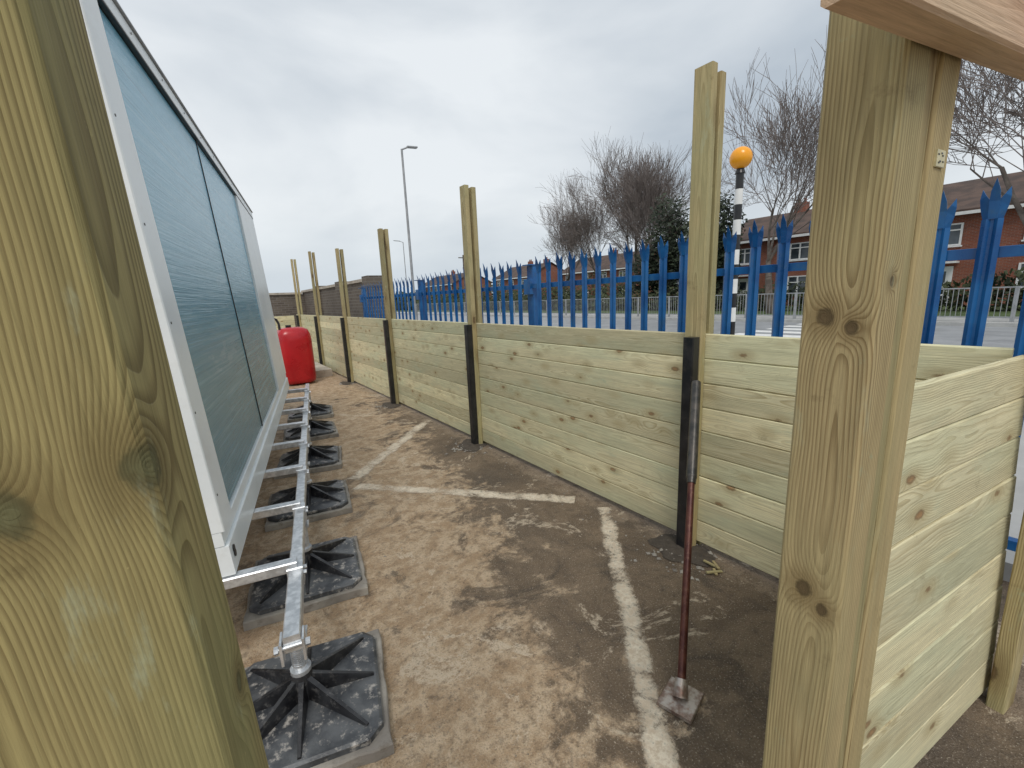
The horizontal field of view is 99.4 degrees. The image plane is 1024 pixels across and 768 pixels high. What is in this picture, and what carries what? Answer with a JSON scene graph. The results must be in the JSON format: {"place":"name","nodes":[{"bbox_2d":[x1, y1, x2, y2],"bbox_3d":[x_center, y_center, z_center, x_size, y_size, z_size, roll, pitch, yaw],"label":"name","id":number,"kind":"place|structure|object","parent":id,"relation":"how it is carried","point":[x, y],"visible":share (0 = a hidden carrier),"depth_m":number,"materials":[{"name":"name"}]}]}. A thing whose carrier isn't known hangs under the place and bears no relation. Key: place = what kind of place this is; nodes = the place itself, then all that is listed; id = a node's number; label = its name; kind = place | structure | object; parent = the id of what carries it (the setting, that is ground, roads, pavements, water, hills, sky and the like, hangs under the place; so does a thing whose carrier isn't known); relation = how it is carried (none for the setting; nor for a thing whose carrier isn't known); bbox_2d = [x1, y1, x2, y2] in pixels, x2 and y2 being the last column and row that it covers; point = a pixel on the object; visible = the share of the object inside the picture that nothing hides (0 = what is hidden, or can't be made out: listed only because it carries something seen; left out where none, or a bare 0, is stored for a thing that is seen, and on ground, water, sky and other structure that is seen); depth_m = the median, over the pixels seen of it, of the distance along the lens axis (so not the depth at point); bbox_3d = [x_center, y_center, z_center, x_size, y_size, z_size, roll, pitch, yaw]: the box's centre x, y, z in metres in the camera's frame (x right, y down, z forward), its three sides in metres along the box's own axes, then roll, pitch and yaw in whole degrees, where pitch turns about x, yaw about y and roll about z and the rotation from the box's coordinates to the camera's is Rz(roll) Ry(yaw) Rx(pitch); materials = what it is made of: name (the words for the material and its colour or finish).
{"place":"outdoors","nodes":[
{"label":"outdoors","id":0,"kind":"place"},
{"bbox_2d":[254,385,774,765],"bbox_3d":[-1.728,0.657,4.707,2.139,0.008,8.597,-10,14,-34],"label":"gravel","id":1,"kind":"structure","parent":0,"point":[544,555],"depth_m":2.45,"materials":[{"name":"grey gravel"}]},
{"bbox_2d":[117,0,1023,295],"label":"sky","id":2,"kind":"structure","parent":0,"point":[310,108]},
{"bbox_2d":[225,371,1023,767],"bbox_3d":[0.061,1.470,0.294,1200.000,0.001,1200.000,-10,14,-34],"label":"ground","id":3,"kind":"structure","parent":0,"point":[419,591],"depth_m":2.07,"materials":[{"name":"brown soil"}]},
{"bbox_2d":[0,0,268,767],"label":"timber post","id":4,"kind":"object","parent":3,"relation":"on","point":[119,646],"visible":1,"depth_m":0.32,"materials":[{"name":"beige wood"}]},
{"bbox_2d":[274,318,316,384],"bbox_3d":[-4.282,-0.656,8.428,0.737,1.272,0.610,-10,14,-34],"label":"red fuel tank","id":5,"kind":"object","parent":3,"relation":"on","point":[296,346],"visible":0.73,"depth_m":8.24,"materials":[{"name":"paint"}]},
{"bbox_2d":[243,520,367,631],"bbox_3d":[-1.136,0.926,2.388,0.576,0.340,0.573,-7,12,-24],"label":"jack pad","id":6,"kind":"object","parent":3,"relation":"on","point":[335,573],"visible":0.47,"depth_m":2.27,"materials":[{"name":"plastic"}]},
{"bbox_2d":[274,428,342,479],"bbox_3d":[-1.956,0.603,4.173,0.575,0.340,0.576,-7,12,-21],"label":"jack pad","id":7,"kind":"object","parent":3,"relation":"on","point":[324,458],"visible":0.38,"depth_m":4.09,"materials":[{"name":"plastic"}]},
{"bbox_2d":[265,461,352,531],"bbox_3d":[-1.548,0.764,3.284,0.575,0.340,0.572,-8,12,-24],"label":"jack pad","id":8,"kind":"object","parent":3,"relation":"on","point":[327,499],"visible":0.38,"depth_m":3.20,"materials":[{"name":"plastic"}]},
{"bbox_2d":[287,394,333,422],"bbox_3d":[-2.800,0.271,6.011,0.573,0.340,0.574,-7,12,-23],"label":"jack pad","id":9,"kind":"object","parent":3,"relation":"on","point":[319,411],"visible":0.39,"depth_m":5.88,"materials":[{"name":"plastic"}]},
{"bbox_2d":[283,406,338,441],"bbox_3d":[-2.390,0.433,5.115,0.575,0.340,0.574,-8,13,-26],"label":"jack pad","id":10,"kind":"object","parent":3,"relation":"on","point":[320,430],"visible":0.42,"depth_m":5.00,"materials":[{"name":"plastic"}]},
{"bbox_2d":[269,282,363,326],"bbox_3d":[-10.016,-0.903,9.258,12.220,1.960,7.700,-10,14,-34],"label":"brickwork","id":11,"kind":"object","parent":3,"relation":"on","point":[283,305],"visible":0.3,"depth_m":13.20,"materials":[{"name":"brown brick"}]},
{"bbox_2d":[269,279,361,294],"bbox_3d":[-10.040,-1.872,9.076,12.260,0.127,7.780,-10,14,-34],"label":"coping","id":12,"kind":"object","parent":11,"relation":"on","point":[333,285],"visible":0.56,"depth_m":12.89,"materials":[{"name":"concrete"}]},
{"bbox_2d":[244,625,394,767],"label":"jack pad","id":13,"kind":"object","parent":3,"relation":"on","point":[324,705],"visible":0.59,"depth_m":1.55,"materials":[{"name":"plastic"}]},
{"bbox_2d":[222,383,310,666],"bbox_3d":[-2.881,0.580,3.326,2.460,0.135,5.250,-7,12,-23],"label":"support frame","id":14,"kind":"object","parent":13,"relation":"on","point":[292,636],"visible":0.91,"depth_m":1.91,"materials":[{"name":"metal"}]},
{"bbox_2d":[79,0,288,577],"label":"modular cabin","id":15,"kind":"object","parent":14,"relation":"on","point":[191,211],"visible":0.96,"depth_m":2.01,"materials":[{"name":"white metal"}]},
{"bbox_2d":[315,362,332,377],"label":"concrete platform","id":16,"kind":"structure","parent":3,"relation":"on","point":[322,370],"depth_m":9.26,"materials":[{"name":"beige concrete"}]},
{"bbox_2d":[315,275,385,318],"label":"piers","id":17,"kind":"structure","parent":3,"relation":"on","point":[367,280],"depth_m":9.34,"materials":[{"name":"brown brick"}]},
{"bbox_2d":[348,420,430,479],"bbox_3d":[-1.223,0.644,4.668,0.190,0.001,1.853,0,11,10],"label":"parking bay marking","id":18,"kind":"object","parent":3,"relation":"on","point":[366,469],"visible":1,"depth_m":4.44,"materials":[{"name":"paint"}]},
{"bbox_2d":[395,292,418,301],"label":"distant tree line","id":19,"kind":"object","parent":3,"relation":"on","point":[403,297],"depth_m":148.53,"materials":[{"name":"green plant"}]},
{"bbox_2d":[426,277,491,298],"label":"walls","id":20,"kind":"structure","parent":3,"relation":"on","point":[457,284],"depth_m":86.30,"materials":[{"name":"red brick"}]},
{"bbox_2d":[425,273,492,286],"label":"roof","id":21,"kind":"structure","parent":20,"relation":"on","point":[445,280],"depth_m":89.00,"materials":[{"name":"tile"}]},
{"bbox_2d":[458,255,466,311],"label":"street lamp","id":22,"kind":"object","parent":3,"relation":"on","point":[464,279],"visible":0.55,"depth_m":47.58,"materials":[{"name":"metal"}]},
{"bbox_2d":[352,483,574,502],"bbox_3d":[-0.415,0.857,3.433,1.812,0.001,0.170,0,12,13],"label":"parking bay marking","id":23,"kind":"object","parent":3,"relation":"on","point":[533,496],"visible":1,"depth_m":3.40,"materials":[{"name":"paint"}]},
{"bbox_2d":[334,382,717,636],"bbox_3d":[-1.014,0.655,4.531,2.018,0.023,9.317,-10,14,-34],"label":"rubble","id":24,"kind":"object","parent":3,"relation":"on","point":[675,570],"visible":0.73,"depth_m":2.54,"materials":[{"name":"stone"}]},
{"bbox_2d":[340,381,715,566],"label":"dug soil","id":25,"kind":"structure","parent":3,"relation":"on","point":[664,542],"depth_m":2.56,"materials":[{"name":"brown soil"}]},
{"bbox_2d":[496,264,562,304],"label":"walls","id":26,"kind":"structure","parent":3,"relation":"on","point":[554,276],"depth_m":72.55,"materials":[{"name":"red brick"}]},
{"bbox_2d":[492,277,526,293],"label":"window frames","id":27,"kind":"structure","parent":26,"relation":"attached to","point":[506,279],"depth_m":74.48,"materials":[{"name":"white plastic"}]},
{"bbox_2d":[492,262,563,279],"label":"roof","id":28,"kind":"structure","parent":26,"relation":"on","point":[515,273],"depth_m":75.07,"materials":[{"name":"tile"}]},
{"bbox_2d":[528,257,548,263],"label":"chimneys","id":29,"kind":"object","parent":28,"relation":"on","point":[530,262],"visible":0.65,"depth_m":75.74,"materials":[{"name":"red brick"}]},
{"bbox_2d":[563,253,658,303],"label":"walls","id":30,"kind":"structure","parent":3,"relation":"on","point":[578,276],"depth_m":61.81,"materials":[{"name":"red brick"}]},
{"bbox_2d":[562,268,624,301],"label":"window frames","id":31,"kind":"structure","parent":30,"relation":"attached to","point":[601,272],"depth_m":59.48,"materials":[{"name":"white plastic"}]},
{"bbox_2d":[566,271,624,295],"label":"window glass","id":32,"kind":"object","parent":31,"relation":"in","point":[603,276],"visible":0.17,"depth_m":60.02,"materials":[{"name":"grey glass"}]},
{"bbox_2d":[562,251,639,273],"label":"roof","id":33,"kind":"structure","parent":30,"relation":"on","point":[605,262],"depth_m":61.65,"materials":[{"name":"tile"}]},
{"bbox_2d":[597,507,679,767],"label":"parking bay marking","id":34,"kind":"object","parent":3,"relation":"on","point":[659,752],"visible":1,"depth_m":1.77,"materials":[{"name":"paint"}]},
{"bbox_2d":[274,61,1013,578],"bbox_3d":[-3.164,-1.046,6.577,2.073,2.770,14.088,-10,14,-34],"label":"timber fence","id":35,"kind":"object","parent":3,"relation":"on","point":[602,413],"visible":0.62,"depth_m":2.82,"materials":[{"name":"beige wood"}]},
{"bbox_2d":[656,380,703,723],"bbox_3d":[0.806,0.587,1.906,0.156,1.037,1.066,3,13,27],"label":"earth tamper","id":36,"kind":"object","parent":3,"relation":"on","point":[680,698],"visible":1,"depth_m":1.76,"materials":[{"name":"metal"}]},
{"bbox_2d":[358,178,1023,551],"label":"palisade fence","id":37,"kind":"object","parent":3,"relation":"on","point":[987,252],"visible":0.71,"depth_m":2.74,"materials":[{"name":"blue metal"}]},
{"bbox_2d":[397,313,1017,326],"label":"kerb","id":38,"kind":"structure","parent":3,"relation":"on","point":[937,323],"depth_m":18.79,"materials":[{"name":"concrete"}]},
{"bbox_2d":[396,267,1023,310],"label":"hedge","id":39,"kind":"object","parent":3,"relation":"on","point":[1019,274],"visible":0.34,"depth_m":24.90,"materials":[{"name":"green plant"}]},
{"bbox_2d":[703,559,722,575],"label":"wood offcuts","id":40,"kind":"object","parent":3,"relation":"on","point":[715,565],"visible":1,"depth_m":2.34,"materials":[{"name":"beige wood"}]},
{"bbox_2d":[738,235,809,305],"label":"walls","id":41,"kind":"structure","parent":3,"relation":"on","point":[763,259],"depth_m":31.30,"materials":[{"name":"red brick"}]},
{"bbox_2d":[737,233,808,300],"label":"window frames","id":42,"kind":"structure","parent":41,"relation":"attached to","point":[766,239],"depth_m":30.37,"materials":[{"name":"white plastic"}]},
{"bbox_2d":[739,243,808,292],"bbox_3d":[18.655,-8.218,31.426,0.056,3.350,4.950,-10,14,-34],"label":"window glass","id":43,"kind":"object","parent":42,"relation":"in","point":[794,255],"visible":0.46,"depth_m":30.03,"materials":[{"name":"grey glass"}]},
{"bbox_2d":[740,209,811,241],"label":"roof","id":44,"kind":"structure","parent":41,"relation":"on","point":[765,221],"depth_m":32.48,"materials":[{"name":"tile"}]},
{"bbox_2d":[795,198,809,212],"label":"chimneys","id":45,"kind":"object","parent":44,"relation":"on","point":[805,207],"visible":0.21,"depth_m":32.58,"materials":[{"name":"red brick"}]},
{"bbox_2d":[762,11,960,767],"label":"timber post","id":46,"kind":"object","parent":3,"relation":"on","point":[887,110],"visible":0.98,"depth_m":0.67,"materials":[{"name":"beige wood"}]},
{"bbox_2d":[820,0,1023,80],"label":"timber beam","id":47,"kind":"structure","parent":46,"relation":"on","point":[989,34],"depth_m":0.53,"materials":[{"name":"brown wood"}]},
{"bbox_2d":[800,59,1023,225],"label":"bare tree","id":48,"kind":"object","parent":3,"relation":"on","point":[1014,201],"visible":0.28,"depth_m":14.45,"materials":[{"name":"brown plant"}]},
{"bbox_2d":[860,355,1023,767],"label":"timber fence","id":49,"kind":"object","parent":3,"relation":"on","point":[933,678],"visible":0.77,"depth_m":1.28,"materials":[{"name":"beige wood"}]},
{"bbox_2d":[945,207,1023,304],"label":"walls","id":50,"kind":"structure","parent":3,"relation":"on","point":[1012,231],"depth_m":22.09,"materials":[{"name":"red brick"}]},
{"bbox_2d":[940,203,1023,302],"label":"window frames","id":51,"kind":"structure","parent":50,"relation":"attached to","point":[949,271],"depth_m":22.69,"materials":[{"name":"white plastic"}]},
{"bbox_2d":[942,224,1023,285],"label":"window glass","id":52,"kind":"object","parent":51,"relation":"in","point":[954,236],"visible":0.36,"depth_m":22.90,"materials":[{"name":"grey glass"}]},
{"bbox_2d":[942,171,1023,211],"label":"roof","id":53,"kind":"structure","parent":50,"relation":"on","point":[967,195],"depth_m":23.35,"materials":[{"name":"tile"}]},
{"bbox_2d":[397,314,1016,347],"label":"road","id":54,"kind":"structure","parent":0,"point":[993,336],"depth_m":16.61,"materials":[{"name":"grey asphalt"}]},
{"bbox_2d":[735,323,801,337],"bbox_3d":[7.806,-1.357,12.773,11.400,0.006,3.200,-10,14,-34],"label":"zebra crossing marking","id":55,"kind":"object","parent":54,"relation":"on","point":[794,336],"visible":0.11,"depth_m":14.14,"materials":[{"name":"white paint"}]},
{"bbox_2d":[397,312,1018,322],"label":"pavement","id":56,"kind":"structure","parent":0,"point":[962,319],"depth_m":20.03,"materials":[{"name":"grey concrete"}]},
{"bbox_2d":[393,240,408,312],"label":"street lamp","id":57,"kind":"object","parent":56,"relation":"on","point":[405,269],"visible":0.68,"depth_m":51.26,"materials":[{"name":"grey metal"}]},
{"bbox_2d":[401,146,417,319],"bbox_3d":[-3.845,-5.599,17.383,0.717,7.270,0.180,-10,14,-34],"label":"street lamp","id":58,"kind":"object","parent":56,"relation":"on","point":[408,231],"visible":0.74,"depth_m":17.07,"materials":[{"name":"grey metal"}]},
{"bbox_2d":[417,286,1023,321],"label":"pedestrian guard rail","id":59,"kind":"object","parent":56,"relation":"on","point":[1012,317],"visible":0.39,"depth_m":20.17,"materials":[{"name":"grey metal"}]},
{"bbox_2d":[396,302,1020,316],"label":"grass verge","id":60,"kind":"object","parent":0,"point":[958,312],"depth_m":24.18,"materials":[{"name":"green plant"}]},
{"bbox_2d":[426,271,638,308],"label":"shrub","id":61,"kind":"object","parent":60,"relation":"on","point":[554,290],"visible":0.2,"depth_m":45.38,"materials":[{"name":"green plant"}]},
{"bbox_2d":[536,200,598,294],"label":"bare tree","id":62,"kind":"object","parent":60,"relation":"on","point":[562,254],"visible":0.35,"depth_m":48.71,"materials":[{"name":"brown plant"}]},
{"bbox_2d":[527,166,626,270],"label":"bare tree","id":63,"kind":"object","parent":60,"relation":"on","point":[587,227],"visible":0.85,"depth_m":43.77,"materials":[{"name":"brown plant"}]},
{"bbox_2d":[580,169,688,269],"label":"bare tree","id":64,"kind":"object","parent":60,"relation":"on","point":[617,244],"visible":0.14,"depth_m":46.13,"materials":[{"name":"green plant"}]},
{"bbox_2d":[596,142,691,249],"bbox_3d":[11.498,-13.901,38.276,8.402,14.214,10.108,-2,11,4],"label":"bare tree","id":65,"kind":"object","parent":60,"relation":"on","point":[644,209],"visible":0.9,"depth_m":36.81,"materials":[{"name":"brown plant"}]},
{"bbox_2d":[562,127,745,306],"bbox_3d":[12.679,-15.375,40.938,16.142,16.067,11.200,-3,11,-3],"label":"bare tree","id":66,"kind":"object","parent":60,"relation":"on","point":[614,161],"visible":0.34,"depth_m":39.12,"materials":[{"name":"brown plant"}]},
{"bbox_2d":[632,193,689,307],"bbox_3d":[11.939,-9.759,32.208,6.936,8.514,4.808,7,14,38],"label":"evergreen tree","id":67,"kind":"object","parent":60,"relation":"on","point":[671,234],"visible":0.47,"depth_m":31.66,"materials":[{"name":"green plant"}]},
{"bbox_2d":[716,190,747,308],"bbox_3d":[14.344,-9.065,29.950,3.712,7.842,3.245,-10,14,-34],"label":"evergreen tree","id":68,"kind":"object","parent":60,"relation":"on","point":[724,213],"visible":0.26,"depth_m":28.91,"materials":[{"name":"green plant"}]},
{"bbox_2d":[721,11,1004,313],"bbox_3d":[16.175,-10.553,22.651,11.729,13.431,12.850,6,14,37],"label":"bare tree","id":69,"kind":"object","parent":60,"relation":"on","point":[782,144],"visible":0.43,"depth_m":20.79,"materials":[{"name":"brown plant"}]},
{"bbox_2d":[1003,422,1023,581],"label":"pavement","id":70,"kind":"structure","parent":0,"point":[1016,513],"depth_m":2.67,"materials":[{"name":"grey concrete"}]},
{"bbox_2d":[729,146,752,334],"bbox_3d":[3.457,-1.818,6.742,0.310,3.435,0.310,-10,14,-34],"label":"belisha beacon","id":71,"kind":"object","parent":70,"relation":"on","point":[740,158],"visible":0.66,"depth_m":6.52,"materials":[{"name":"white paint"}]}
]}

